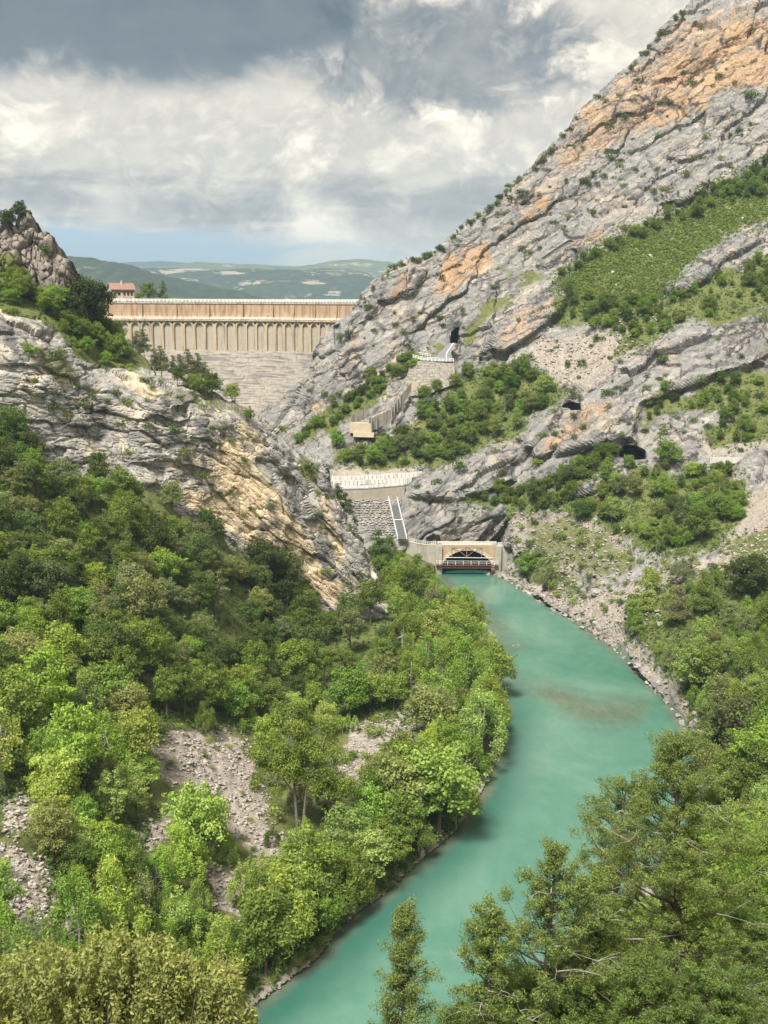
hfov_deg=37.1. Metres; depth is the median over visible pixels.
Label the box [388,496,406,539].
stairway
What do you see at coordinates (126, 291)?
house
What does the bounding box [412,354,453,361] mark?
fence
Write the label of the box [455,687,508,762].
willow tree
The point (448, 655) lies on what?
ash tree
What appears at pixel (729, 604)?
ash tree
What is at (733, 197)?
broadleaf tree
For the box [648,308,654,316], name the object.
broadleaf tree
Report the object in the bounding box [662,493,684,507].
broadleaf tree
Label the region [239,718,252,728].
bush
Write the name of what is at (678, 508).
willow tree
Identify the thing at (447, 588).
broadleaf tree
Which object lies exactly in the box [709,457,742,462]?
stub wall
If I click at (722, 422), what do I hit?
oak tree
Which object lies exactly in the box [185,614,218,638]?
oak tree
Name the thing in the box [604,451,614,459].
broadleaf tree
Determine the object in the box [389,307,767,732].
slope stones
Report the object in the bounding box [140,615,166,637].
broadleaf tree
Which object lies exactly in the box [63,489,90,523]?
broadleaf tree
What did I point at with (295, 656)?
oak tree
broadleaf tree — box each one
[0,209,17,233]
[0,287,22,304]
[0,455,22,478]
[0,480,6,491]
[0,499,24,532]
[0,553,28,614]
[0,625,54,673]
[4,549,41,603]
[10,200,27,218]
[10,457,39,494]
[12,266,30,278]
[12,604,51,637]
[12,662,40,698]
[15,544,55,569]
[17,427,50,457]
[20,746,81,804]
[38,498,58,531]
[40,619,93,660]
[41,456,82,495]
[42,283,73,301]
[43,622,57,645]
[46,474,80,496]
[55,838,97,873]
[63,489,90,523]
[69,317,88,340]
[73,519,91,535]
[75,561,112,584]
[79,630,122,665]
[81,319,96,348]
[82,475,107,507]
[84,449,113,482]
[84,598,109,621]
[86,829,137,875]
[93,708,122,733]
[97,331,113,344]
[97,350,112,364]
[97,591,125,619]
[100,508,132,544]
[101,341,115,352]
[102,676,148,722]
[103,317,114,328]
[106,705,164,761]
[108,321,128,336]
[108,759,158,802]
[109,559,152,593]
[109,749,143,777]
[110,540,136,568]
[123,479,145,500]
[128,512,149,541]
[133,292,143,301]
[138,282,157,301]
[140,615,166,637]
[152,634,181,670]
[155,480,185,515]
[159,779,232,861]
[163,515,181,531]
[167,794,230,840]
[168,531,180,546]
[170,516,196,539]
[174,585,201,619]
[177,672,204,704]
[190,662,232,715]
[191,607,213,625]
[196,647,222,672]
[198,507,217,523]
[205,681,258,720]
[215,658,229,675]
[230,665,259,681]
[239,596,266,627]
[239,639,269,673]
[246,678,266,711]
[246,852,277,884]
[256,649,276,677]
[258,599,287,623]
[263,677,285,693]
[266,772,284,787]
[271,567,302,607]
[282,691,305,717]
[284,621,302,641]
[285,593,320,625]
[287,584,318,608]
[305,725,317,737]
[308,417,318,425]
[309,689,328,705]
[312,660,377,716]
[313,608,335,630]
[314,700,345,737]
[316,669,326,682]
[316,837,363,885]
[328,415,338,422]
[333,592,363,618]
[334,647,359,666]
[340,402,351,412]
[357,672,393,709]
[367,650,402,675]
[369,434,391,450]
[371,557,382,569]
[374,375,386,383]
[375,449,385,463]
[375,670,412,710]
[377,555,386,568]
[379,370,385,381]
[384,564,403,574]
[385,363,391,372]
[389,551,407,565]
[391,425,408,435]
[392,737,489,845]
[395,563,434,599]
[396,556,412,569]
[399,682,457,733]
[400,643,430,683]
[403,430,418,446]
[410,553,422,565]
[413,437,420,444]
[413,449,421,455]
[415,398,429,409]
[415,429,427,443]
[418,606,451,637]
[422,396,437,408]
[424,407,436,417]
[424,564,432,571]
[425,418,434,426]
[425,687,460,725]
[428,650,442,665]
[430,419,444,427]
[431,379,441,397]
[437,425,448,434]
[439,409,447,417]
[440,609,478,644]
[441,449,454,462]
[443,396,455,414]
[443,584,452,600]
[443,603,463,621]
[444,432,455,443]
[448,393,457,398]
[451,588,461,599]
[453,619,482,645]
[454,389,466,398]
[456,600,490,619]
[459,420,480,442]
[464,691,509,754]
[465,403,480,422]
[465,647,502,676]
[470,642,518,679]
[474,402,487,421]
[480,490,488,502]
[481,389,492,401]
[492,476,505,497]
[498,492,508,504]
[507,387,517,400]
[508,357,520,373]
[510,965,565,1023]
[514,398,528,414]
[544,474,556,487]
[550,492,563,508]
[555,463,567,475]
[557,267,565,275]
[559,925,644,1021]
[568,498,593,520]
[569,308,575,317]
[579,251,586,257]
[582,287,595,298]
[586,497,597,511]
[593,442,617,459]
[602,495,625,527]
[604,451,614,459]
[605,442,622,455]
[610,474,628,497]
[611,315,619,323]
[617,893,668,943]
[619,300,629,319]
[626,475,642,498]
[627,224,641,234]
[633,888,702,1006]
[635,297,650,318]
[636,565,661,596]
[637,226,648,239]
[638,296,652,306]
[640,465,650,478]
[643,526,658,537]
[644,810,767,988]
[647,293,658,299]
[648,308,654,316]
[648,517,659,524]
[649,217,655,226]
[652,220,663,229]
[652,435,684,471]
[657,399,663,405]
[659,379,668,393]
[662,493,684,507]
[668,912,767,994]
[672,312,684,323]
[676,288,686,296]
[682,528,694,543]
[683,505,717,542]
[688,491,705,507]
[689,643,728,681]
[695,743,736,763]
[696,195,702,201]
[698,721,726,743]
[703,745,753,807]
[703,797,750,835]
[704,489,736,517]
[705,670,735,698]
[708,469,726,480]
[714,392,722,404]
[716,273,727,287]
[719,178,731,185]
[722,460,732,476]
[727,768,754,799]
[728,370,741,386]
[728,398,739,410]
[730,195,736,201]
[730,480,738,488]
[730,636,754,657]
[730,647,767,680]
[733,179,745,188]
[736,701,767,739]
[736,737,767,793]
[737,821,764,839]
[738,412,752,431]
[740,395,750,404]
[743,190,750,196]
[744,169,754,175]
[744,180,756,191]
[745,422,756,430]
[747,774,767,814]
[749,176,761,184]
[751,250,765,261]
[753,595,767,637]
[754,186,766,197]
[761,288,767,298]
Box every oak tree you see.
[0,265,25,280]
[0,402,32,440]
[0,436,20,455]
[0,441,36,464]
[0,489,24,515]
[0,531,18,560]
[0,540,13,559]
[0,598,24,629]
[0,619,47,640]
[5,507,44,535]
[8,528,37,550]
[14,278,37,300]
[16,495,43,516]
[19,555,71,603]
[28,285,49,298]
[32,290,65,315]
[33,596,51,616]
[36,543,81,568]
[44,559,84,589]
[44,584,101,623]
[46,536,83,563]
[51,308,75,323]
[57,318,71,330]
[60,273,119,320]
[61,653,98,690]
[67,615,122,655]
[70,532,90,544]
[71,647,89,668]
[77,335,97,349]
[77,557,113,574]
[78,580,119,611]
[82,660,144,709]
[92,316,107,325]
[94,565,120,588]
[106,494,135,516]
[107,618,173,676]
[109,332,130,360]
[114,570,168,620]
[122,348,134,358]
[132,549,155,576]
[143,545,188,581]
[144,681,165,703]
[155,577,186,604]
[172,633,206,663]
[178,621,208,641]
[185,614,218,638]
[191,634,228,665]
[206,551,223,570]
[212,633,239,663]
[213,558,240,585]
[225,554,248,584]
[227,639,244,664]
[235,631,253,660]
[237,567,257,584]
[243,538,286,568]
[249,563,273,587]
[249,617,277,643]
[258,546,306,586]
[261,623,282,647]
[262,635,281,657]
[272,638,318,680]
[288,620,334,662]
[289,667,325,693]
[293,432,304,441]
[296,578,311,587]
[302,424,312,432]
[326,610,341,633]
[329,428,345,444]
[335,410,343,417]
[340,447,351,459]
[345,390,355,399]
[348,447,363,457]
[352,401,360,407]
[354,443,367,452]
[356,383,367,395]
[356,397,363,402]
[364,389,376,396]
[373,383,382,391]
[373,623,401,641]
[376,625,398,642]
[380,637,399,657]
[381,432,389,441]
[383,444,399,458]
[390,365,405,376]
[399,457,409,464]
[400,351,411,361]
[407,358,418,366]
[414,409,427,419]
[414,427,421,434]
[416,385,431,398]
[419,446,436,461]
[426,432,441,442]
[428,443,439,451]
[434,446,446,456]
[445,415,459,425]
[446,439,465,457]
[447,374,463,388]
[452,397,465,411]
[453,411,468,422]
[459,362,475,378]
[462,398,473,409]
[462,443,470,451]
[472,422,482,431]
[473,399,488,408]
[477,386,492,398]
[481,364,493,376]
[483,377,494,386]
[488,367,499,377]
[488,402,504,412]
[489,361,497,367]
[489,495,500,505]
[492,380,505,391]
[501,369,521,387]
[506,486,515,495]
[513,484,524,494]
[516,391,532,399]
[517,498,525,508]
[521,394,538,409]
[524,368,538,378]
[525,476,548,503]
[533,392,550,407]
[537,495,548,508]
[551,384,556,390]
[555,482,561,489]
[556,470,574,482]
[560,479,577,500]
[569,454,588,467]
[571,465,587,478]
[574,261,583,267]
[580,456,598,467]
[585,470,591,476]
[586,315,596,326]
[590,300,603,309]
[592,246,601,255]
[596,501,613,519]
[597,292,616,309]
[601,316,613,326]
[603,237,614,245]
[607,471,622,490]
[607,504,627,519]
[608,308,619,315]
[611,522,620,532]
[612,244,619,249]
[618,325,625,331]
[620,454,637,468]
[627,320,638,328]
[629,292,639,302]
[630,328,640,335]
[633,521,644,530]
[652,504,670,517]
[656,312,670,320]
[656,319,670,329]
[656,523,686,545]
[660,318,670,325]
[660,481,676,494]
[668,392,679,400]
[669,295,676,300]
[670,287,677,294]
[670,535,684,545]
[679,212,686,219]
[682,823,733,876]
[684,460,700,477]
[689,202,705,219]
[690,479,697,486]
[692,476,713,488]
[696,731,723,751]
[697,463,708,476]
[697,485,708,499]
[697,804,729,842]
[698,693,761,749]
[699,746,737,795]
[701,294,717,309]
[703,524,710,536]
[704,307,715,315]
[705,483,723,489]
[706,198,715,206]
[710,461,727,472]
[717,405,735,419]
[718,418,727,426]
[719,554,767,595]
[722,183,734,195]
[722,715,767,769]
[723,384,734,391]
[726,389,739,399]
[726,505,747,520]
[731,489,748,504]
[732,177,741,183]
[733,188,742,194]
[735,291,742,296]
[740,432,749,441]
[741,270,759,286]
[743,683,767,709]
[744,258,755,268]
[746,797,767,826]
[755,282,764,290]
[756,402,767,411]
[759,256,767,266]
[761,168,767,178]
[761,266,767,275]
[762,154,767,161]
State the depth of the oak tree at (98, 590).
202.60 m
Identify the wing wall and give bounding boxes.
[401,540,436,564]
[497,545,511,571]
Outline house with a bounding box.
[106,281,135,301]
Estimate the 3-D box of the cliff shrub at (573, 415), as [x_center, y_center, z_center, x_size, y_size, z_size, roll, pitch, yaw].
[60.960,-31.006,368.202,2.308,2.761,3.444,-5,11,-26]
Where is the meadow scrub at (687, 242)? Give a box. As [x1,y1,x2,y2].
[545,152,767,316]
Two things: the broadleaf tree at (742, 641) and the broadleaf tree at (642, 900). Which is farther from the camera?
the broadleaf tree at (742, 641)
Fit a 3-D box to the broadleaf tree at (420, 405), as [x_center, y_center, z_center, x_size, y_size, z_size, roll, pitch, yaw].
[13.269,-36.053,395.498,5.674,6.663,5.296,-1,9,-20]
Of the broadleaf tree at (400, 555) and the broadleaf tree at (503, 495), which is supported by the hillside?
the broadleaf tree at (400, 555)
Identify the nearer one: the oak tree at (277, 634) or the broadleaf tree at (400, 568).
the oak tree at (277, 634)
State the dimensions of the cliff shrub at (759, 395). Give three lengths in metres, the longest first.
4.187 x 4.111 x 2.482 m
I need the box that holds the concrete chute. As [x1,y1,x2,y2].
[350,378,418,437]
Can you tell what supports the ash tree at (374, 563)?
on the hillside
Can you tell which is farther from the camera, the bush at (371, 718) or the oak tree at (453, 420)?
the oak tree at (453, 420)
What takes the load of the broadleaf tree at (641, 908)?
on the terrain
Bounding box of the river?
[238,560,701,1023]
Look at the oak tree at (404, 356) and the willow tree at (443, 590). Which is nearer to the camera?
the willow tree at (443, 590)
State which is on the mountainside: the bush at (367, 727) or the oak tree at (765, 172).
the oak tree at (765, 172)
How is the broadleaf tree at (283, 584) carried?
on the hillside
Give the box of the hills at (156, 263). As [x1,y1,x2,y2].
[123,261,185,266]
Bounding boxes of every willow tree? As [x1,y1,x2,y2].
[0,705,33,774]
[0,764,7,790]
[0,897,34,959]
[12,709,37,739]
[34,723,59,754]
[39,718,60,751]
[47,871,105,944]
[49,924,81,976]
[54,809,100,864]
[58,666,110,726]
[67,703,92,732]
[67,781,94,817]
[74,899,97,929]
[78,746,122,804]
[78,850,154,938]
[82,928,108,990]
[84,851,126,908]
[88,706,127,764]
[98,736,115,751]
[101,811,121,847]
[112,900,151,938]
[114,919,138,945]
[117,833,140,878]
[119,821,149,868]
[120,883,149,924]
[122,867,143,898]
[123,866,159,918]
[124,860,153,898]
[127,840,151,877]
[136,696,164,733]
[143,844,179,899]
[143,908,165,945]
[152,818,207,894]
[152,879,182,922]
[156,880,202,948]
[159,917,187,955]
[164,890,209,941]
[178,938,203,988]
[180,836,211,878]
[180,932,202,953]
[186,943,210,974]
[187,877,212,910]
[188,871,213,894]
[193,698,216,732]
[198,910,251,987]
[201,908,245,957]
[204,822,234,858]
[217,831,239,870]
[222,859,258,903]
[228,931,264,977]
[234,855,258,888]
[235,915,255,938]
[236,703,244,716]
[237,867,271,915]
[241,860,323,965]
[248,708,258,727]
[260,816,334,913]
[261,701,272,716]
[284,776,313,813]
[308,872,348,931]
[313,787,342,806]
[315,840,368,913]
[319,803,331,820]
[336,838,376,910]
[342,713,351,728]
[350,715,360,731]
[358,824,382,863]
[365,751,396,799]
[380,784,412,843]
[383,535,397,556]
[383,566,400,590]
[386,609,418,646]
[395,632,415,661]
[395,650,426,694]
[398,590,419,615]
[404,808,438,852]
[407,632,416,650]
[412,581,425,605]
[413,722,444,751]
[414,793,457,824]
[416,629,438,670]
[418,665,458,705]
[423,572,448,601]
[429,713,452,744]
[432,626,459,658]
[432,768,482,824]
[433,659,449,680]
[441,630,488,695]
[442,592,457,608]
[446,752,471,800]
[447,609,460,627]
[447,729,486,770]
[448,692,475,740]
[455,585,477,604]
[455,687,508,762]
[462,670,490,708]
[466,649,493,691]
[468,638,489,666]
[469,671,512,741]
[473,621,498,650]
[480,663,508,704]
[623,610,636,626]
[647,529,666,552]
[649,463,662,478]
[654,637,666,655]
[661,593,671,608]
[661,636,681,671]
[666,643,676,663]
[669,551,695,581]
[672,493,693,526]
[677,640,686,648]
[680,626,693,645]
[683,633,708,671]
[684,575,696,591]
[684,684,700,706]
[694,680,716,712]
[706,477,730,497]
[706,568,723,588]
[713,635,735,671]
[714,567,724,580]
[714,601,725,616]
[718,473,729,486]
[720,629,737,656]
[725,665,752,701]
[726,677,745,712]
[731,644,757,675]
[736,631,753,654]
[736,777,761,817]
[739,661,767,696]
[746,601,767,631]
[746,630,767,656]
[752,590,767,611]
[757,623,767,647]
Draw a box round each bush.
[0,857,15,874]
[0,902,69,1023]
[0,920,260,1023]
[0,929,13,952]
[1,754,15,774]
[2,307,12,313]
[10,306,20,315]
[23,758,37,775]
[43,837,74,864]
[45,787,68,802]
[72,341,81,346]
[98,804,121,816]
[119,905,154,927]
[149,801,164,809]
[166,759,177,766]
[171,365,185,386]
[177,924,186,939]
[180,373,206,390]
[199,381,209,399]
[201,748,209,756]
[203,371,224,397]
[203,737,213,742]
[212,854,225,864]
[222,383,241,402]
[238,834,247,841]
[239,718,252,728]
[249,777,261,789]
[250,771,262,781]
[259,940,286,959]
[263,824,280,848]
[267,802,283,821]
[269,946,288,958]
[271,954,284,971]
[298,934,308,943]
[311,936,323,946]
[318,823,334,840]
[318,920,340,936]
[319,730,336,740]
[337,754,352,765]
[341,754,352,761]
[346,749,358,757]
[361,720,383,735]
[367,714,380,721]
[417,823,443,838]
[423,812,445,829]
[473,764,495,777]
[480,753,497,765]
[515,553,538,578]
[538,564,557,589]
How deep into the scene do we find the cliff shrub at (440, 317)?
418.70 m
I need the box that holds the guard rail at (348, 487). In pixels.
[344,482,404,488]
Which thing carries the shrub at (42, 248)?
on the crag
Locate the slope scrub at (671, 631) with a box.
[289,249,767,900]
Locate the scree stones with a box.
[0,707,423,949]
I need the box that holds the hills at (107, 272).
[67,256,288,302]
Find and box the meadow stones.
[555,196,743,299]
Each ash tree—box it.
[0,277,12,290]
[0,438,20,473]
[0,466,26,496]
[0,640,24,680]
[0,663,50,752]
[0,667,18,688]
[0,861,26,913]
[6,270,30,306]
[7,643,77,724]
[14,595,42,622]
[16,446,52,500]
[16,796,76,868]
[21,728,56,781]
[27,772,77,842]
[29,532,50,549]
[34,655,74,686]
[40,495,80,538]
[41,700,112,798]
[43,587,78,631]
[49,685,77,717]
[67,864,90,900]
[68,793,101,829]
[69,729,105,792]
[71,473,98,515]
[73,522,101,558]
[86,766,128,825]
[86,816,125,854]
[87,517,110,551]
[88,296,108,321]
[90,321,105,349]
[97,465,137,498]
[98,624,149,670]
[102,539,122,564]
[104,324,114,334]
[104,584,129,608]
[104,607,129,631]
[106,644,144,679]
[111,489,150,546]
[121,772,152,819]
[122,613,140,624]
[136,684,153,706]
[137,755,163,792]
[140,519,174,553]
[145,513,174,544]
[151,664,183,718]
[152,585,167,617]
[154,607,180,637]
[160,536,185,561]
[168,662,205,721]
[175,639,193,670]
[177,561,202,585]
[178,569,216,612]
[180,520,214,552]
[181,530,214,570]
[186,657,202,680]
[191,569,230,619]
[199,550,220,571]
[201,912,222,945]
[209,516,226,549]
[210,949,226,971]
[220,663,257,707]
[224,883,299,977]
[237,718,247,733]
[244,696,255,712]
[245,586,274,623]
[249,662,271,687]
[251,713,283,746]
[262,678,287,706]
[267,699,291,735]
[268,860,325,948]
[273,615,291,642]
[277,817,347,890]
[283,674,306,697]
[287,607,314,628]
[301,681,320,713]
[310,595,325,615]
[312,891,337,939]
[313,415,323,428]
[314,801,372,852]
[315,646,335,682]
[327,393,336,407]
[336,605,365,651]
[346,780,393,852]
[346,827,395,895]
[351,769,389,814]
[353,578,388,624]
[355,455,363,462]
[361,750,390,792]
[364,444,380,467]
[366,366,377,375]
[368,636,396,660]
[369,374,374,385]
[369,730,432,796]
[371,558,378,568]
[372,751,440,823]
[372,814,401,865]
[379,566,397,587]
[381,789,430,864]
[382,823,416,878]
[383,581,399,613]
[383,586,407,617]
[388,549,401,561]
[392,433,406,457]
[406,616,424,643]
[410,445,419,459]
[414,639,429,656]
[415,598,441,643]
[422,588,445,605]
[428,636,440,656]
[433,399,440,414]
[433,637,458,665]
[434,721,464,756]
[437,631,477,673]
[441,801,461,831]
[442,713,461,745]
[452,424,463,438]
[460,602,491,635]
[480,419,491,437]
[485,399,492,412]
[488,413,503,439]
[495,362,511,376]
[498,409,506,422]
[502,393,515,414]
[503,386,509,393]
[503,485,508,493]
[507,407,522,431]
[512,495,518,503]
[513,353,530,379]
[533,374,551,392]
[561,464,577,479]
[563,280,574,300]
[582,311,590,321]
[585,300,598,316]
[588,252,594,258]
[588,451,601,472]
[594,480,608,490]
[596,483,609,500]
[598,457,617,482]
[621,310,635,322]
[622,524,630,531]
[624,597,643,616]
[636,324,642,331]
[637,523,648,539]
[645,322,654,336]
[648,479,661,500]
[653,405,660,416]
[657,471,670,489]
[660,513,670,529]
[663,203,673,221]
[667,639,710,700]
[676,473,685,485]
[685,523,696,535]
[687,501,705,516]
[687,614,716,645]
[689,282,698,291]
[696,392,705,403]
[699,187,707,198]
[701,389,710,399]
[704,628,725,645]
[709,181,716,190]
[715,268,722,281]
[715,429,725,440]
[716,496,736,523]
[717,370,728,386]
[720,599,740,623]
[731,300,737,309]
[732,429,741,442]
[734,607,759,634]
[739,675,764,697]
[743,262,753,275]
[750,159,760,171]
[754,167,761,174]
[756,375,764,385]
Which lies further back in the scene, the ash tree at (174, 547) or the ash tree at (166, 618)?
the ash tree at (174, 547)
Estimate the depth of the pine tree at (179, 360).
303.31 m
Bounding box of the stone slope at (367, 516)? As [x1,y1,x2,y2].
[347,498,399,537]
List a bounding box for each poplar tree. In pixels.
[156,280,169,301]
[243,696,380,839]
[400,613,417,633]
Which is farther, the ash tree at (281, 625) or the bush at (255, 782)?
the ash tree at (281, 625)
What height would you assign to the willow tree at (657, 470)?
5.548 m
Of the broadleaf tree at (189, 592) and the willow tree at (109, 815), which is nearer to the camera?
the willow tree at (109, 815)
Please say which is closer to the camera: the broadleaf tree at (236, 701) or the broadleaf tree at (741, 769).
the broadleaf tree at (741, 769)
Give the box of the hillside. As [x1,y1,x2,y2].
[0,459,501,1023]
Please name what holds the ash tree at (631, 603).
on the mountainside
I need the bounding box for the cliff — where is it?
[0,277,389,625]
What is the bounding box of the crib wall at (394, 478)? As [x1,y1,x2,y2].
[331,471,421,488]
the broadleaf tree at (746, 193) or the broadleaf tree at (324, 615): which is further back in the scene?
the broadleaf tree at (746, 193)
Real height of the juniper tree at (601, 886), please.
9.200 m
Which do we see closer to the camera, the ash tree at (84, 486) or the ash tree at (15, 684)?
the ash tree at (15, 684)
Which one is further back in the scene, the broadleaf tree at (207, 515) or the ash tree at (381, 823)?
the broadleaf tree at (207, 515)
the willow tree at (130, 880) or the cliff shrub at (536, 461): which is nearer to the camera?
the willow tree at (130, 880)
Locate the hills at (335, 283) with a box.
[143,267,374,302]
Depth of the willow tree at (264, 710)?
218.02 m
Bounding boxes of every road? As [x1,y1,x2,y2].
[334,484,404,489]
[417,343,455,361]
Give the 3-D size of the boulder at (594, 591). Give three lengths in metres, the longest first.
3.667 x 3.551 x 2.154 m
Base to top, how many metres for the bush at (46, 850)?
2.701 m
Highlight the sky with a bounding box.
[0,0,689,266]
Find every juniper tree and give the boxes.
[367,893,445,1023]
[424,983,483,1023]
[435,949,553,1023]
[441,890,546,1023]
[466,833,650,1023]
[490,726,767,1022]
[518,960,619,1023]
[531,866,656,1023]
[541,774,672,1023]
[567,941,723,1023]
[643,939,767,1023]
[670,811,767,1017]
[704,902,767,1023]
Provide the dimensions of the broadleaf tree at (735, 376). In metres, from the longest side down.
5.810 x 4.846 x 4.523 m
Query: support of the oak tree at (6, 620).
on the hillside
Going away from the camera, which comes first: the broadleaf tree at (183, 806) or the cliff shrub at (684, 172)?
the broadleaf tree at (183, 806)
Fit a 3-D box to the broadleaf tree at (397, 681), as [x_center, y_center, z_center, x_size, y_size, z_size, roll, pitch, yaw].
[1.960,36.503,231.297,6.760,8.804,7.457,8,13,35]
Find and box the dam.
[105,299,356,414]
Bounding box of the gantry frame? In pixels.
[445,546,481,557]
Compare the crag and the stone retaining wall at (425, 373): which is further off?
the stone retaining wall at (425, 373)
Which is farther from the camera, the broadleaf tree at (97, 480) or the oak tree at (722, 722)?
the broadleaf tree at (97, 480)
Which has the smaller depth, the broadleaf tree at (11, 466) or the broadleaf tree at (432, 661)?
the broadleaf tree at (11, 466)
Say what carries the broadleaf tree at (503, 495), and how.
on the mountainside
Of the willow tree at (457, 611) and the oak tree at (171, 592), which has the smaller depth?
the oak tree at (171, 592)
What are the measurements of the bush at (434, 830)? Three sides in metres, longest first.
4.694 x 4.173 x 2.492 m
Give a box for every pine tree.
[129,330,140,348]
[135,329,152,356]
[149,348,159,366]
[152,345,169,376]
[166,355,176,377]
[171,354,187,380]
[179,349,196,374]
[191,352,204,374]
[201,362,210,377]
[334,483,344,500]
[339,492,355,513]
[348,512,358,525]
[367,529,393,572]
[629,606,644,632]
[637,578,659,611]
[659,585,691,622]
[685,569,724,616]
[723,614,742,634]
[735,594,754,626]
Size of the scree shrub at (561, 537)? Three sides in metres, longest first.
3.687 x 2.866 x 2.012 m
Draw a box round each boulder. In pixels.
[576,581,582,586]
[590,588,600,595]
[664,695,670,701]
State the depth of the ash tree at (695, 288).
397.35 m
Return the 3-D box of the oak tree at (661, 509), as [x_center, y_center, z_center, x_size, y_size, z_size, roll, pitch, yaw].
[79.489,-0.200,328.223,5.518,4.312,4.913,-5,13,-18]
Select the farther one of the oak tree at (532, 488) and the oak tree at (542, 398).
the oak tree at (542, 398)
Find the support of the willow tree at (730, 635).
on the mountainside
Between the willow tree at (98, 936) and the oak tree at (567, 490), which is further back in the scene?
the oak tree at (567, 490)
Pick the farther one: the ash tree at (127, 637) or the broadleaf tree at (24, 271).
the broadleaf tree at (24, 271)
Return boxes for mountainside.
[256,0,767,910]
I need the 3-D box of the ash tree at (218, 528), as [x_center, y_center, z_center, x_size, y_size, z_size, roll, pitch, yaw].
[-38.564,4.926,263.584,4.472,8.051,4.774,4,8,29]
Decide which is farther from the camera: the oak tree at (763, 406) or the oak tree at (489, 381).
the oak tree at (489, 381)
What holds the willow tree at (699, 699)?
on the mountainside
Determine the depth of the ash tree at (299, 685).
230.80 m
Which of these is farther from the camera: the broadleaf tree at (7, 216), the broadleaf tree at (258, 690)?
the broadleaf tree at (7, 216)
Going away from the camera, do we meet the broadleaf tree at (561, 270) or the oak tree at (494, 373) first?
the oak tree at (494, 373)
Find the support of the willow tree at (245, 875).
on the hillside
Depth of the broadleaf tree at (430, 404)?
394.15 m
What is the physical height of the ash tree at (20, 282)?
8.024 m
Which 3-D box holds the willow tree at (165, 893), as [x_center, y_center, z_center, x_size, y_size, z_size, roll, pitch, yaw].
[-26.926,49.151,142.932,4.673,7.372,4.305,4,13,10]
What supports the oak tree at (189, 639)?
on the hillside
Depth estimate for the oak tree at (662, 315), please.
392.24 m
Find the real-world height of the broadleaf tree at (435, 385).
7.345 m
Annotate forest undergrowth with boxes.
[0,472,502,1007]
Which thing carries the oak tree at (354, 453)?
on the mountainside
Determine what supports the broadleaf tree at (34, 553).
on the hillside
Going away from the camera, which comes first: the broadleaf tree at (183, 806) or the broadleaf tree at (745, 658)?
the broadleaf tree at (183, 806)
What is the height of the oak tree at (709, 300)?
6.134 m
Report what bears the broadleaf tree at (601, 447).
on the mountainside
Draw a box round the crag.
[0,212,81,299]
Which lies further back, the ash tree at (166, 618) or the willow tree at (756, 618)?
the willow tree at (756, 618)
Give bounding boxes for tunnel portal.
[435,541,501,573]
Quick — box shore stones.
[243,634,501,1015]
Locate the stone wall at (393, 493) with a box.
[335,486,404,501]
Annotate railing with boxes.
[400,536,437,544]
[438,541,495,544]
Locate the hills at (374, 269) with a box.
[138,259,395,278]
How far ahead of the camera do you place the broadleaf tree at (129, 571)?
211.56 m
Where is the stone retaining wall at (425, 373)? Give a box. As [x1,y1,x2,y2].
[403,361,454,395]
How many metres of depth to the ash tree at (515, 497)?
364.24 m
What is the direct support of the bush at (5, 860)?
on the hillside
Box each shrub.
[17,342,41,354]
[29,393,40,398]
[37,245,50,252]
[45,403,59,413]
[51,346,67,358]
[63,411,71,421]
[71,396,89,408]
[86,389,96,398]
[111,390,122,397]
[122,397,132,405]
[124,449,138,455]
[143,422,153,428]
[168,422,183,432]
[180,447,192,456]
[192,470,211,479]
[218,489,234,496]
[240,408,255,418]
[267,502,276,509]
[276,424,286,433]
[296,460,314,470]
[319,566,331,573]
[363,303,374,310]
[430,478,442,484]
[435,271,446,280]
[435,313,445,318]
[452,459,467,469]
[495,468,506,474]
[515,188,528,195]
[524,538,536,545]
[528,457,543,466]
[530,518,538,525]
[536,432,548,436]
[546,408,557,412]
[547,581,557,588]
[549,442,558,449]
[550,531,563,537]
[554,589,561,596]
[556,534,568,539]
[564,360,570,367]
[564,388,578,398]
[567,597,577,603]
[570,412,577,419]
[573,535,589,545]
[574,527,588,534]
[576,358,586,365]
[579,177,591,185]
[592,333,605,340]
[592,540,600,549]
[599,172,607,177]
[600,388,617,395]
[604,121,614,127]
[605,152,617,161]
[615,553,626,558]
[617,598,626,603]
[619,114,629,118]
[619,224,630,229]
[627,592,639,598]
[642,384,651,390]
[656,354,668,362]
[656,424,670,435]
[659,184,672,190]
[659,558,671,570]
[675,546,687,553]
[680,169,691,175]
[695,375,709,382]
[697,24,706,29]
[701,131,711,137]
[704,423,713,427]
[707,562,716,569]
[710,388,722,393]
[710,539,721,545]
[744,89,766,96]
[753,391,764,397]
[758,313,767,323]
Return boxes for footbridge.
[436,561,497,567]
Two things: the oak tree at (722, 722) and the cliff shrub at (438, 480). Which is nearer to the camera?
the oak tree at (722, 722)
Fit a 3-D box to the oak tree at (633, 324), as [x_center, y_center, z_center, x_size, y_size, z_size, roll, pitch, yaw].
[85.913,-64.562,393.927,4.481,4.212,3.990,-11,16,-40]
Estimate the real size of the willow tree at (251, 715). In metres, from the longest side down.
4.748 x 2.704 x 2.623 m
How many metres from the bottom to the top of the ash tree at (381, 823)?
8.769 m
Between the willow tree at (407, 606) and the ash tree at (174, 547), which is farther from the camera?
the willow tree at (407, 606)
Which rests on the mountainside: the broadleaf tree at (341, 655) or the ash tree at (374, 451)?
the ash tree at (374, 451)
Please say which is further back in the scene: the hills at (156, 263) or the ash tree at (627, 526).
the hills at (156, 263)
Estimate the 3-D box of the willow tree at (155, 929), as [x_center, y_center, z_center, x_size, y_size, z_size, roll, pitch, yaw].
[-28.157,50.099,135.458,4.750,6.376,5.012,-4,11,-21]
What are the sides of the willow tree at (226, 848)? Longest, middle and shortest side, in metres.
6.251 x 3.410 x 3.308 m

